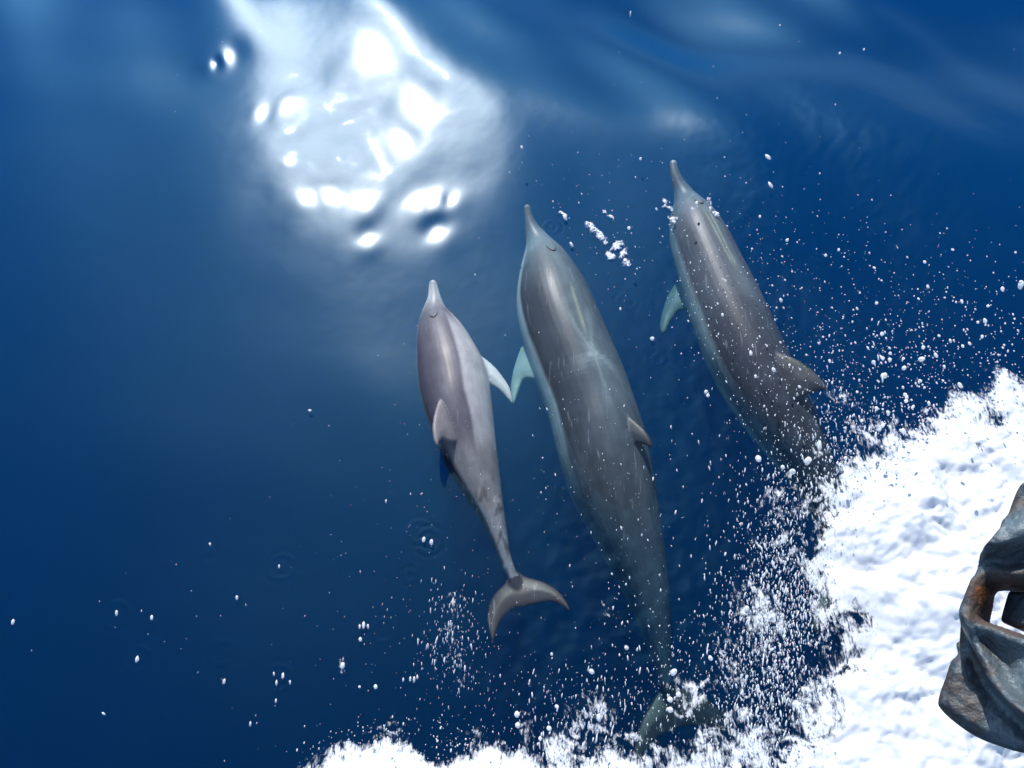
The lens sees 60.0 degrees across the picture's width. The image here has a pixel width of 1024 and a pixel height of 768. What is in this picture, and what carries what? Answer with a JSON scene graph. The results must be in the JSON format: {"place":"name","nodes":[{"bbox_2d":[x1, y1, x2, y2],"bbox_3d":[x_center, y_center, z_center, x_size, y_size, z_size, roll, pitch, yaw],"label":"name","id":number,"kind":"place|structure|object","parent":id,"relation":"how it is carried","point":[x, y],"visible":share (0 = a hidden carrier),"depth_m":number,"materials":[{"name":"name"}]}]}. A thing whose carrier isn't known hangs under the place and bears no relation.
{"place":"outdoors","nodes":[
{"label":"outdoors","id":0,"kind":"place"},
{"bbox_2d":[0,0,1023,767],"label":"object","id":1,"kind":"structure","parent":0,"point":[176,308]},
{"bbox_2d":[938,483,1023,752],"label":"anchor","id":2,"kind":"object","parent":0,"point":[981,695],"visible":1,"depth_m":1.27,"materials":[{"name":"metal"}]},
{"bbox_3d":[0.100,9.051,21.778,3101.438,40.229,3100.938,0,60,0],"label":"water","id":3,"kind":"structure","parent":0,"visible":0},
{"bbox_2d":[416,280,569,640],"bbox_3d":[-0.147,0.235,3.948,0.408,0.346,1.740,-14,61,-8],"label":"dolphin","id":4,"kind":"object","parent":3,"relation":"on","point":[458,374],"visible":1,"depth_m":3.86,"materials":[{"name":"grey"}]},
{"bbox_2d":[11,11,1023,767],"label":"sea spray","id":5,"kind":"object","parent":3,"relation":"on","point":[779,601],"visible":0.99,"depth_m":3.41,"materials":[{"name":"white liquid"}]},
{"bbox_2d":[586,221,607,243],"bbox_3d":[0.425,-0.772,4.481,0.088,0.017,0.227,-32,65,-17],"label":"bubble raft","id":6,"kind":"object","parent":3,"relation":"on","point":[600,234],"visible":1,"depth_m":4.48,"materials":[{"name":"white liquid"}]},
{"bbox_2d":[606,241,630,265],"bbox_3d":[0.527,-0.654,4.416,0.177,0.012,0.198,0,60,0],"label":"bubble raft","id":7,"kind":"object","parent":3,"relation":"on","point":[617,244],"visible":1,"depth_m":4.41,"materials":[{"name":"white liquid"}]},
{"bbox_2d":[511,205,730,763],"bbox_3d":[0.353,0.280,4.075,0.541,0.571,2.646,-15,61,-9],"label":"dolphin","id":8,"kind":"object","parent":3,"relation":"on","point":[570,347],"visible":0.99,"depth_m":3.86,"materials":[{"name":"grey"}]},
{"bbox_2d":[307,368,1023,767],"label":"sea foam","id":9,"kind":"object","parent":3,"relation":"on","point":[899,556],"visible":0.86,"depth_m":3.46,"materials":[{"name":"white"}]},
{"bbox_2d":[662,198,677,222],"bbox_3d":[0.798,-0.891,4.534,0.112,0.021,0.236,-20,62,-11],"label":"bubble raft","id":10,"kind":"object","parent":3,"relation":"on","point":[672,219],"visible":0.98,"depth_m":4.51,"materials":[{"name":"white liquid"}]},
{"bbox_2d":[660,160,859,632],"bbox_3d":[1.091,-0.079,4.234,0.489,0.470,2.470,-15,61,-9],"label":"dolphin","id":11,"kind":"object","parent":3,"relation":"on","point":[711,273],"visible":0.89,"depth_m":4.09,"materials":[{"name":"grey"}]},
{"bbox_2d":[707,198,719,216],"bbox_3d":[1.006,-0.895,4.481,0.064,0.020,0.159,-19,62,-10],"label":"bubble raft","id":12,"kind":"object","parent":11,"relation":"on","point":[715,212],"visible":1,"depth_m":4.46,"materials":[{"name":"white liquid"}]}
]}

